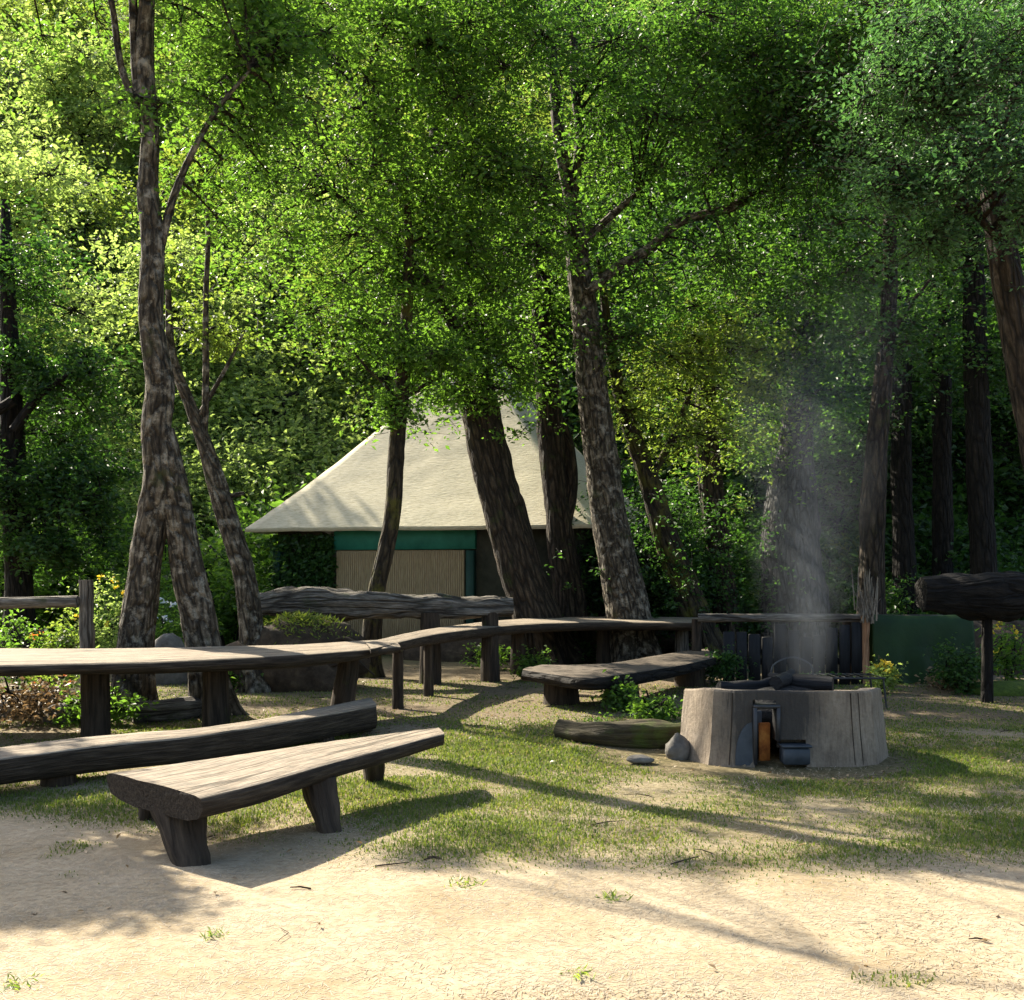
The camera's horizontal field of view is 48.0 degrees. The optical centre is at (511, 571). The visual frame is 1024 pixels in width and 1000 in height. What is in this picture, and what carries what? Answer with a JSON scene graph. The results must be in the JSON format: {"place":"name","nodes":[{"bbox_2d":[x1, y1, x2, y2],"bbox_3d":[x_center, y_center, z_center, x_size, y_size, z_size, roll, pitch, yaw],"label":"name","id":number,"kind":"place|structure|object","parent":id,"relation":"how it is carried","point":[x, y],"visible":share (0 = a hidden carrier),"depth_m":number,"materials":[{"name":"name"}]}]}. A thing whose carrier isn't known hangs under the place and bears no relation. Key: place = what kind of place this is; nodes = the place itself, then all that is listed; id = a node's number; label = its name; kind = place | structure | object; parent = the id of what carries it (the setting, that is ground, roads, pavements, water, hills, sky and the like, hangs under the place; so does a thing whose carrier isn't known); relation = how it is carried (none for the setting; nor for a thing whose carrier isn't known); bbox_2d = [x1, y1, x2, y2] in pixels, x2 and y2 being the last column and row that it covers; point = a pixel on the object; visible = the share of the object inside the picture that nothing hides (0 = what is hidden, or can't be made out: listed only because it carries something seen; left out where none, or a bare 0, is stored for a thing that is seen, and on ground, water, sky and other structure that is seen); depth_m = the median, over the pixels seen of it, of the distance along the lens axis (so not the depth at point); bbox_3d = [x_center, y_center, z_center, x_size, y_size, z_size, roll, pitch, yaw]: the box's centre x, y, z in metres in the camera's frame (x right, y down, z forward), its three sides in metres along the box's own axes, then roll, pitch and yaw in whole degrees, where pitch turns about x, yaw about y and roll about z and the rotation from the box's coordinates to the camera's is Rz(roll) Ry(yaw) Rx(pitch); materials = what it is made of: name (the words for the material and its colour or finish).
{"place":"outdoors","nodes":[
{"label":"outdoors","id":0,"kind":"place"},
{"bbox_2d":[0,0,1023,999],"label":"ground","id":1,"kind":"structure","parent":0,"point":[444,957],"depth_m":5.35,"materials":[{"name":"soil"}]},
{"bbox_2d":[0,31,52,146],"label":"sunlit tree","id":2,"kind":"object","parent":1,"relation":"on","point":[15,90],"visible":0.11,"depth_m":58.20,"materials":[{"name":"green plant"}]},
{"bbox_2d":[0,675,79,725],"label":"dry shrub","id":3,"kind":"object","parent":1,"relation":"on","point":[22,709],"visible":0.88,"depth_m":11.32,"materials":[{"name":"brown plant"}]},
{"bbox_2d":[0,609,79,691],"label":"flowering bush","id":4,"kind":"object","parent":1,"relation":"on","point":[9,635],"visible":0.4,"depth_m":13.61,"materials":[{"name":"green plant"}]},
{"bbox_2d":[0,580,94,679],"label":"rail fence","id":5,"kind":"object","parent":1,"relation":"on","point":[83,601],"visible":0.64,"depth_m":12.33,"materials":[{"name":"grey wood"}]},
{"bbox_2d":[0,519,105,645],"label":"hedge bush","id":6,"kind":"object","parent":1,"relation":"on","point":[45,591],"visible":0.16,"depth_m":22.25,"materials":[{"name":"green plant"}]},
{"bbox_2d":[12,607,94,694],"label":"flowering bush","id":7,"kind":"object","parent":1,"relation":"on","point":[51,640],"visible":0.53,"depth_m":13.93,"materials":[{"name":"green plant"}]},
{"bbox_2d":[0,174,144,647],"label":"dark evergreen","id":8,"kind":"object","parent":1,"relation":"on","point":[30,492],"visible":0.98,"depth_m":19.78,"materials":[{"name":"green plant"}]},
{"bbox_2d":[0,101,177,557],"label":"sunlit tree","id":9,"kind":"object","parent":1,"relation":"on","point":[7,180],"visible":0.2,"depth_m":28.28,"materials":[{"name":"green plant"}]},
{"bbox_2d":[52,572,126,647],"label":"flowering bush","id":10,"kind":"object","parent":1,"relation":"on","point":[107,635],"visible":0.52,"depth_m":16.35,"materials":[{"name":"green plant"}]},
{"bbox_2d":[0,0,180,187],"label":"slope tree","id":11,"kind":"object","parent":1,"relation":"on","point":[59,5],"visible":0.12,"depth_m":57.39,"materials":[{"name":"green plant"}]},
{"bbox_2d":[0,0,183,313],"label":"sunlit tree","id":12,"kind":"object","parent":1,"relation":"on","point":[67,91],"visible":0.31,"depth_m":48.91,"materials":[{"name":"green plant"}]},
{"bbox_2d":[0,132,186,368],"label":"slope tree","id":13,"kind":"object","parent":1,"relation":"on","point":[97,179],"visible":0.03,"depth_m":42.09,"materials":[{"name":"green plant"}]},
{"bbox_2d":[15,135,185,417],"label":"slope tree","id":14,"kind":"object","parent":1,"relation":"on","point":[99,210],"visible":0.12,"depth_m":38.83,"materials":[{"name":"green plant"}]},
{"bbox_2d":[44,679,159,729],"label":"flowering bush","id":15,"kind":"object","parent":1,"relation":"on","point":[118,711],"visible":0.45,"depth_m":11.24,"materials":[{"name":"green plant"}]},
{"bbox_2d":[1,486,212,642],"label":"hedge bush","id":16,"kind":"object","parent":1,"relation":"on","point":[125,546],"visible":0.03,"depth_m":22.92,"materials":[{"name":"green plant"}]},
{"bbox_2d":[25,353,255,490],"bbox_3d":[-11.406,-2.533,34.000,9.772,7.797,10.417,0,0,-23],"label":"thicket","id":17,"kind":"object","parent":1,"relation":"on","point":[139,385],"visible":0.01,"depth_m":32.45,"materials":[{"name":"green plant"}]},
{"bbox_2d":[0,405,288,631],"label":"thicket","id":18,"kind":"object","parent":1,"relation":"on","point":[132,500],"visible":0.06,"depth_m":27.93,"materials":[{"name":"green plant"}]},
{"bbox_2d":[53,562,235,648],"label":"hedge bush","id":19,"kind":"object","parent":1,"relation":"on","point":[122,581],"visible":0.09,"depth_m":19.12,"materials":[{"name":"green plant"}]},
{"bbox_2d":[86,69,225,296],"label":"sunlit tree","id":20,"kind":"object","parent":1,"relation":"on","point":[131,148],"visible":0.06,"depth_m":50.59,"materials":[{"name":"green plant"}]},
{"bbox_2d":[48,504,266,643],"bbox_3d":[-6.768,0.325,22.414,4.414,3.286,4.300,0,0,-38],"label":"hedge bush","id":21,"kind":"object","parent":1,"relation":"on","point":[165,558],"visible":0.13,"depth_m":22.04,"materials":[{"name":"green plant"}]},
{"bbox_2d":[130,696,201,722],"bbox_3d":[-3.450,1.405,11.745,0.319,0.246,0.921,0,0,43],"label":"grey ground log","id":22,"kind":"object","parent":1,"relation":"on","point":[180,708],"visible":0.66,"depth_m":11.57,"materials":[{"name":"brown wood"}]},
{"bbox_2d":[51,210,284,423],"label":"sunlit tree","id":23,"kind":"object","parent":1,"relation":"on","point":[188,361],"visible":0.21,"depth_m":33.18,"materials":[{"name":"green plant"}]},
{"bbox_2d":[155,597,184,644],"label":"flowering bush","id":24,"kind":"object","parent":1,"relation":"on","point":[159,631],"visible":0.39,"depth_m":16.80,"materials":[{"name":"green plant"}]},
{"bbox_2d":[155,633,187,684],"bbox_3d":[-4.622,1.272,15.493,0.661,0.896,0.424,0,0,0],"label":"stone","id":25,"kind":"object","parent":1,"relation":"on","point":[166,640],"visible":0.36,"depth_m":15.37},
{"bbox_2d":[71,198,302,406],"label":"slope tree","id":26,"kind":"object","parent":1,"relation":"on","point":[201,269],"visible":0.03,"depth_m":38.87,"materials":[{"name":"green plant"}]},
{"bbox_2d":[0,698,377,786],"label":"bench","id":27,"kind":"object","parent":1,"relation":"on","point":[59,763],"visible":0.97,"depth_m":8.53,"materials":[{"name":"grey wood"}]},
{"bbox_2d":[0,0,383,717],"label":"twin trunk tree","id":28,"kind":"object","parent":1,"relation":"on","point":[264,36],"visible":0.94,"depth_m":12.03,"materials":[{"name":"green plant"}]},
{"bbox_2d":[0,640,400,736],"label":"long table","id":29,"kind":"object","parent":1,"relation":"on","point":[95,668],"visible":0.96,"depth_m":10.36,"materials":[{"name":"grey wood"}]},
{"bbox_2d":[107,102,320,693],"bbox_3d":[-3.829,-2.350,14.574,2.723,7.896,2.565,0,0,0],"label":"bowed tree","id":30,"kind":"object","parent":1,"relation":"on","point":[249,614],"visible":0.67,"depth_m":14.53,"materials":[{"name":"green plant"}]},
{"bbox_2d":[54,356,378,529],"bbox_3d":[-7.996,-2.060,32.496,9.772,7.797,10.417,0,0,15],"label":"thicket","id":31,"kind":"object","parent":1,"relation":"on","point":[225,410],"visible":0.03,"depth_m":30.64,"materials":[{"name":"green plant"}]},
{"bbox_2d":[112,124,320,373],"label":"slope tree","id":32,"kind":"object","parent":1,"relation":"on","point":[202,224],"visible":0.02,"depth_m":44.23,"materials":[{"name":"green plant"}]},
{"bbox_2d":[160,536,299,645],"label":"hedge bush","id":33,"kind":"object","parent":1,"relation":"on","point":[228,619],"visible":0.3,"depth_m":20.99,"materials":[{"name":"green plant"}]},
{"bbox_2d":[118,411,342,630],"bbox_3d":[-6.595,-0.952,29.599,7.881,6.288,8.401,0,0,-19],"label":"thicket","id":34,"kind":"object","parent":1,"relation":"on","point":[275,469],"visible":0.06,"depth_m":28.43,"materials":[{"name":"green plant"}]},
{"bbox_2d":[196,469,326,642],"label":"hedge bush","id":35,"kind":"object","parent":1,"relation":"on","point":[257,540],"visible":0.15,"depth_m":23.63,"materials":[{"name":"green plant"}]},
{"bbox_2d":[106,727,443,866],"bbox_3d":[-1.403,1.321,7.242,1.398,0.452,2.696,0,0,34],"label":"plank bench","id":36,"kind":"object","parent":1,"relation":"on","point":[178,803],"visible":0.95,"depth_m":6.42,"materials":[{"name":"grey wood"}]},
{"bbox_2d":[172,333,411,495],"bbox_3d":[-5.798,-2.748,34.006,11.089,8.300,10.402,0,0,-4],"label":"thicket","id":37,"kind":"object","parent":1,"relation":"on","point":[281,405],"visible":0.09,"depth_m":31.82,"materials":[{"name":"green plant"}]},
{"bbox_2d":[206,394,384,525],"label":"thicket","id":38,"kind":"object","parent":1,"relation":"on","point":[354,438],"visible":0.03,"depth_m":29.00,"materials":[{"name":"green plant"}]},
{"bbox_2d":[176,144,416,442],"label":"sunlit tree","id":39,"kind":"object","parent":1,"relation":"on","point":[252,308],"visible":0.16,"depth_m":35.48,"materials":[{"name":"green plant"}]},
{"bbox_2d":[226,608,374,691],"bbox_3d":[-2.768,1.083,14.862,2.038,1.236,0.997,0,0,0],"label":"root mound","id":40,"kind":"object","parent":1,"relation":"on","point":[295,628],"visible":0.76,"depth_m":14.55,"materials":[{"name":"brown wood"}]},
{"bbox_2d":[258,30,422,213],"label":"slope tree","id":41,"kind":"object","parent":1,"relation":"on","point":[326,126],"visible":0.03,"depth_m":49.25,"materials":[{"name":"green plant"}]},
{"bbox_2d":[121,0,621,664],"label":"leaning tree","id":42,"kind":"object","parent":1,"relation":"on","point":[519,566],"visible":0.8,"depth_m":16.44,"materials":[{"name":"green plant"}]},
{"bbox_2d":[244,110,521,418],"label":"slope tree","id":43,"kind":"object","parent":1,"relation":"on","point":[316,343],"depth_m":36.41,"materials":[{"name":"green plant"}]},
{"bbox_2d":[260,586,513,684],"bbox_3d":[-1.750,0.873,15.650,3.560,1.366,0.511,0,0,-4],"label":"bench","id":44,"kind":"object","parent":1,"relation":"on","point":[431,610],"visible":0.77,"depth_m":15.52,"materials":[{"name":"grey wood"}]},
{"bbox_2d":[274,174,511,466],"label":"slope tree","id":45,"kind":"object","parent":1,"relation":"on","point":[386,378],"visible":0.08,"depth_m":31.68,"materials":[{"name":"green plant"}]},
{"bbox_2d":[292,126,495,677],"bbox_3d":[-1.664,-2.235,16.517,2.888,7.671,3.023,0,0,0],"label":"slim tree","id":46,"kind":"object","parent":1,"relation":"on","point":[407,356],"visible":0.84,"depth_m":16.48,"materials":[{"name":"green plant"}]},
{"bbox_2d":[245,357,644,654],"bbox_3d":[-0.719,-1.845,23.294,6.684,6.810,6.704,0,0,18],"label":"tent","id":47,"kind":"object","parent":1,"relation":"on","point":[326,526],"visible":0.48,"depth_m":20.83,"materials":[{"name":"cream canvas"},{"name":"green paint"},{"name":"dark green leaf"}]},
{"bbox_2d":[366,44,632,447],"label":"slope tree","id":48,"kind":"object","parent":1,"relation":"on","point":[539,119],"visible":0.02,"depth_m":36.67,"materials":[{"name":"green plant"}]},
{"bbox_2d":[0,722,1023,999],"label":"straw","id":49,"kind":"object","parent":1,"relation":"on","point":[576,992],"visible":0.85,"depth_m":4.89,"materials":[{"name":"plant"}]},
{"bbox_2d":[0,657,1023,990],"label":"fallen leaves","id":50,"kind":"object","parent":1,"relation":"on","point":[856,967],"depth_m":9.91,"materials":[{"name":"plant"}]},
{"bbox_2d":[502,644,557,681],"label":"leafy plant","id":51,"kind":"object","parent":1,"relation":"on","point":[530,659],"visible":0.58,"depth_m":15.91,"materials":[{"name":"green plant"}]},
{"bbox_2d":[366,617,702,708],"bbox_3d":[0.028,1.145,15.537,2.932,0.838,8.945,0,0,35],"label":"curved table","id":52,"kind":"object","parent":1,"relation":"on","point":[518,629],"visible":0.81,"depth_m":16.60,"materials":[{"name":"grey wood"}]},
{"bbox_2d":[423,85,672,487],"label":"slope tree","id":53,"kind":"object","parent":1,"relation":"on","point":[569,407],"visible":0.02,"depth_m":33.64,"materials":[{"name":"green plant"}]},
{"bbox_2d":[421,98,685,662],"bbox_3d":[0.640,-3.054,19.001,4.456,9.301,3.997,0,0,0],"label":"forked slender tree","id":54,"kind":"object","parent":1,"relation":"on","point":[558,464],"visible":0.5,"depth_m":19.09,"materials":[{"name":"green plant"}]},
{"bbox_2d":[403,623,735,661],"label":"earth bank","id":55,"kind":"structure","parent":1,"relation":"on","point":[454,651],"depth_m":19.26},
{"bbox_2d":[553,719,680,748],"bbox_3d":[0.979,1.427,9.976,1.295,0.335,0.491,0,0,12],"label":"mossy border log","id":56,"kind":"object","parent":1,"relation":"on","point":[646,733],"visible":0.69,"depth_m":9.79,"materials":[{"name":"wood"}]},
{"bbox_2d":[521,649,715,705],"bbox_3d":[1.725,1.314,14.342,1.377,0.469,4.879,0,0,36],"label":"hewn log bench","id":57,"kind":"object","parent":1,"relation":"on","point":[564,685],"visible":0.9,"depth_m":13.06,"materials":[{"name":"grey wood"}]},
{"bbox_2d":[591,669,645,711],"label":"leafy plant","id":58,"kind":"object","parent":1,"relation":"on","point":[618,700],"visible":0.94,"depth_m":12.24,"materials":[{"name":"green plant"}]},
{"bbox_2d":[339,0,930,662],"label":"great forked tree","id":59,"kind":"object","parent":1,"relation":"on","point":[765,42],"visible":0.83,"depth_m":17.16,"materials":[{"name":"green plant"}]},
{"bbox_2d":[525,0,744,324],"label":"shaded tree","id":60,"kind":"object","parent":1,"relation":"on","point":[639,92],"visible":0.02,"depth_m":44.07,"materials":[{"name":"green plant"}]},
{"bbox_2d":[507,219,785,493],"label":"shaded tree","id":61,"kind":"object","parent":1,"relation":"on","point":[580,449],"visible":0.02,"depth_m":32.70,"materials":[{"name":"green plant"}]},
{"bbox_2d":[612,686,682,721],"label":"leafy plant","id":62,"kind":"object","parent":1,"relation":"on","point":[657,708],"visible":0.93,"depth_m":11.43,"materials":[{"name":"green plant"}]},
{"bbox_2d":[542,463,796,645],"bbox_3d":[2.430,-0.056,20.165,4.850,3.793,5.065,0,0,0],"label":"shade bush","id":63,"kind":"object","parent":1,"relation":"on","point":[656,582],"visible":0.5,"depth_m":19.29,"materials":[{"name":"green plant"}]},
{"bbox_2d":[665,733,690,759],"bbox_3d":[1.344,1.432,9.326,0.208,0.261,0.183,0,0,0],"label":"stone","id":64,"kind":"object","parent":1,"relation":"on","point":[677,746],"visible":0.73,"depth_m":9.26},
{"bbox_2d":[578,259,827,662],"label":"mossy leaning tree","id":65,"kind":"object","parent":1,"relation":"on","point":[647,469],"visible":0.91,"depth_m":18.72,"materials":[{"name":"green plant"}]},
{"bbox_2d":[593,477,815,633],"bbox_3d":[3.337,0.030,21.193,4.738,3.548,4.537,0,0,-19],"label":"shade bush","id":66,"kind":"object","parent":1,"relation":"on","point":[746,569],"visible":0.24,"depth_m":20.22,"materials":[{"name":"green plant"}]},
{"bbox_2d":[529,99,914,553],"bbox_3d":[5.009,-4.899,27.987,9.384,13.508,10.109,0,0,33],"label":"shaded tree","id":67,"kind":"object","parent":1,"relation":"on","point":[739,478],"visible":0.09,"depth_m":26.93,"materials":[{"name":"green plant"}]},
{"bbox_2d":[705,639,756,685],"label":"leafy plant","id":68,"kind":"object","parent":1,"relation":"on","point":[728,661],"visible":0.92,"depth_m":15.05,"materials":[{"name":"green plant"}]},
{"bbox_2d":[608,217,860,657],"bbox_3d":[3.913,-2.243,20.286,4.499,7.669,4.232,0,0,0],"label":"straight tree","id":69,"kind":"object","parent":1,"relation":"on","point":[716,492],"visible":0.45,"depth_m":20.10,"materials":[{"name":"green plant"}]},
{"bbox_2d":[680,685,888,767],"bbox_3d":[2.222,1.230,9.591,1.738,0.620,1.542,0,0,0],"label":"fire ring","id":70,"kind":"object","parent":1,"relation":"on","point":[796,725],"visible":0.91,"depth_m":8.95,"materials":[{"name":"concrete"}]},
{"bbox_2d":[767,672,833,690],"bbox_3d":[2.435,0.929,9.720,0.547,0.141,0.120,0,0,26],"label":"firewood","id":71,"kind":"object","parent":70,"relation":"on","point":[818,682],"visible":0.66,"depth_m":9.63,"materials":[{"name":"brown wood"}]},
{"bbox_2d":[723,622,862,684],"bbox_3d":[3.765,1.094,15.416,1.888,0.852,0.118,0,0,0],"label":"charred windbreak","id":72,"kind":"object","parent":1,"relation":"on","point":[832,661],"visible":0.64,"depth_m":15.38,"materials":[{"name":"brown wood"}]},
{"bbox_2d":[676,454,920,633],"bbox_3d":[5.922,-0.405,27.146,6.723,5.011,6.317,0,0,-9],"label":"dark bush","id":73,"kind":"object","parent":1,"relation":"on","point":[832,479],"visible":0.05,"depth_m":25.73,"materials":[{"name":"green plant"}]},
{"bbox_2d":[660,107,939,656],"bbox_3d":[4.976,-3.475,20.024,4.884,10.083,4.730,0,0,0],"label":"broad grey tree","id":74,"kind":"object","parent":1,"relation":"on","point":[799,541],"visible":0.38,"depth_m":20.15,"materials":[{"name":"green plant"}]},
{"bbox_2d":[692,613,933,681],"bbox_3d":[4.372,1.060,15.847,3.758,0.988,0.395,0,0,2],"label":"log rail","id":75,"kind":"object","parent":1,"relation":"on","point":[846,619],"visible":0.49,"depth_m":15.77,"materials":[{"name":"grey wood"}]},
{"bbox_2d":[869,614,977,683],"bbox_3d":[5.541,1.030,15.636,1.390,0.921,0.644,0,0,0],"label":"tarpaulin","id":76,"kind":"object","parent":75,"relation":"hanging from","point":[903,639],"visible":0.69,"depth_m":15.46,"materials":[{"name":"fabric"}]},
{"bbox_2d":[744,524,891,642],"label":"dark bush","id":77,"kind":"object","parent":1,"relation":"on","point":[837,590],"visible":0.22,"depth_m":23.37,"materials":[{"name":"green plant"}]},
{"bbox_2d":[626,191,1018,633],"bbox_3d":[7.929,-4.064,27.626,8.169,11.760,8.801,0,0,-35],"label":"shaded tree","id":78,"kind":"object","parent":1,"relation":"on","point":[838,467],"visible":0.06,"depth_m":27.28,"materials":[{"name":"green plant"}]},
{"bbox_2d":[663,0,1023,672],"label":"split bark tree","id":79,"kind":"object","parent":1,"relation":"on","point":[887,320],"visible":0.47,"depth_m":17.19,"materials":[{"name":"green plant"}]},
{"bbox_2d":[851,567,880,683],"bbox_3d":[4.739,0.730,15.385,0.352,1.603,0.340,0,0,-38],"label":"split post","id":80,"kind":"object","parent":1,"relation":"on","point":[866,607],"visible":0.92,"depth_m":15.36,"materials":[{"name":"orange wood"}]},
{"bbox_2d":[729,0,1006,614],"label":"dark tree","id":81,"kind":"object","parent":1,"relation":"on","point":[900,439],"visible":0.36,"depth_m":22.23,"materials":[{"name":"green plant"}]},
{"bbox_2d":[853,654,908,694],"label":"yellow plant","id":82,"kind":"object","parent":1,"relation":"on","point":[890,674],"visible":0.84,"depth_m":14.06,"materials":[{"name":"green plant"}]},
{"bbox_2d":[771,197,991,532],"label":"shaded tree","id":83,"kind":"object","parent":1,"relation":"on","point":[916,462],"visible":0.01,"depth_m":33.27,"materials":[{"name":"green plant"}]},
{"bbox_2d":[764,119,1007,614],"bbox_3d":[7.893,-4.075,23.005,5.689,11.272,5.259,0,0,0],"label":"dark tree","id":84,"kind":"object","parent":1,"relation":"on","point":[942,517],"visible":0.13,"depth_m":23.33,"materials":[{"name":"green plant"}]},
{"bbox_2d":[833,565,954,627],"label":"dark bush","id":85,"kind":"object","parent":1,"relation":"on","point":[891,599],"visible":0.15,"depth_m":21.61,"materials":[{"name":"green plant"}]},
{"bbox_2d":[820,504,968,623],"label":"dark bush","id":86,"kind":"object","parent":1,"relation":"on","point":[888,546],"visible":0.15,"depth_m":24.42,"materials":[{"name":"green plant"}]},
{"bbox_2d":[785,0,1023,470],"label":"overhanging tree","id":87,"kind":"object","parent":1,"relation":"on","point":[928,84],"visible":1,"depth_m":10.97,"materials":[{"name":"green plant"}]},
{"bbox_2d":[820,445,1016,574],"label":"dark bush","id":88,"kind":"object","parent":1,"relation":"on","point":[920,532],"visible":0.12,"depth_m":26.22,"materials":[{"name":"green plant"}]},
{"bbox_2d":[834,1,1023,573],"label":"dark tree","id":89,"kind":"object","parent":1,"relation":"on","point":[979,471],"visible":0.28,"depth_m":21.30,"materials":[{"name":"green plant"}]},
{"bbox_2d":[855,241,1023,550],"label":"shaded tree","id":90,"kind":"object","parent":1,"relation":"on","point":[1016,474],"visible":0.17,"depth_m":28.62,"materials":[{"name":"green plant"}]},
{"bbox_2d":[885,456,1023,567],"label":"dark bush","id":91,"kind":"object","parent":1,"relation":"on","point":[961,488],"visible":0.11,"depth_m":27.62,"materials":[{"name":"green plant"}]},
{"bbox_2d":[887,110,1023,519],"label":"shaded tree","id":92,"kind":"object","parent":1,"relation":"on","point":[994,424],"visible":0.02,"depth_m":34.02,"materials":[{"name":"green plant"}]},
{"bbox_2d":[887,519,1023,618],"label":"dark bush","id":93,"kind":"object","parent":1,"relation":"on","point":[1001,557],"visible":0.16,"depth_m":23.95,"materials":[{"name":"green plant"}]},
{"bbox_2d":[919,632,1004,694],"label":"leafy plant","id":94,"kind":"object","parent":1,"relation":"on","point":[962,669],"visible":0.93,"depth_m":14.10,"materials":[{"name":"green plant"}]},
{"bbox_2d":[914,571,1023,702],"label":"raised log","id":95,"kind":"object","parent":1,"relation":"on","point":[986,598],"visible":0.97,"depth_m":13.02,"materials":[{"name":"brown wood"}]},
{"bbox_2d":[967,680,1023,695],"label":"moss mound","id":96,"kind":"object","parent":1,"relation":"on","point":[1009,688],"visible":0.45,"depth_m":13.92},
{"bbox_2d":[973,620,1023,674],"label":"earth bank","id":97,"kind":"structure","parent":1,"relation":"on","point":[977,625],"depth_m":16.88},
{"bbox_2d":[975,621,1023,680],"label":"flowering bush","id":98,"kind":"object","parent":1,"relation":"on","point":[1009,657],"visible":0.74,"depth_m":14.55,"materials":[{"name":"green plant"}]},
{"bbox_2d":[0,679,1023,988],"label":"grass","id":99,"kind":"structure","parent":0,"point":[560,753],"depth_m":7.61,"materials":[{"name":"plant"}]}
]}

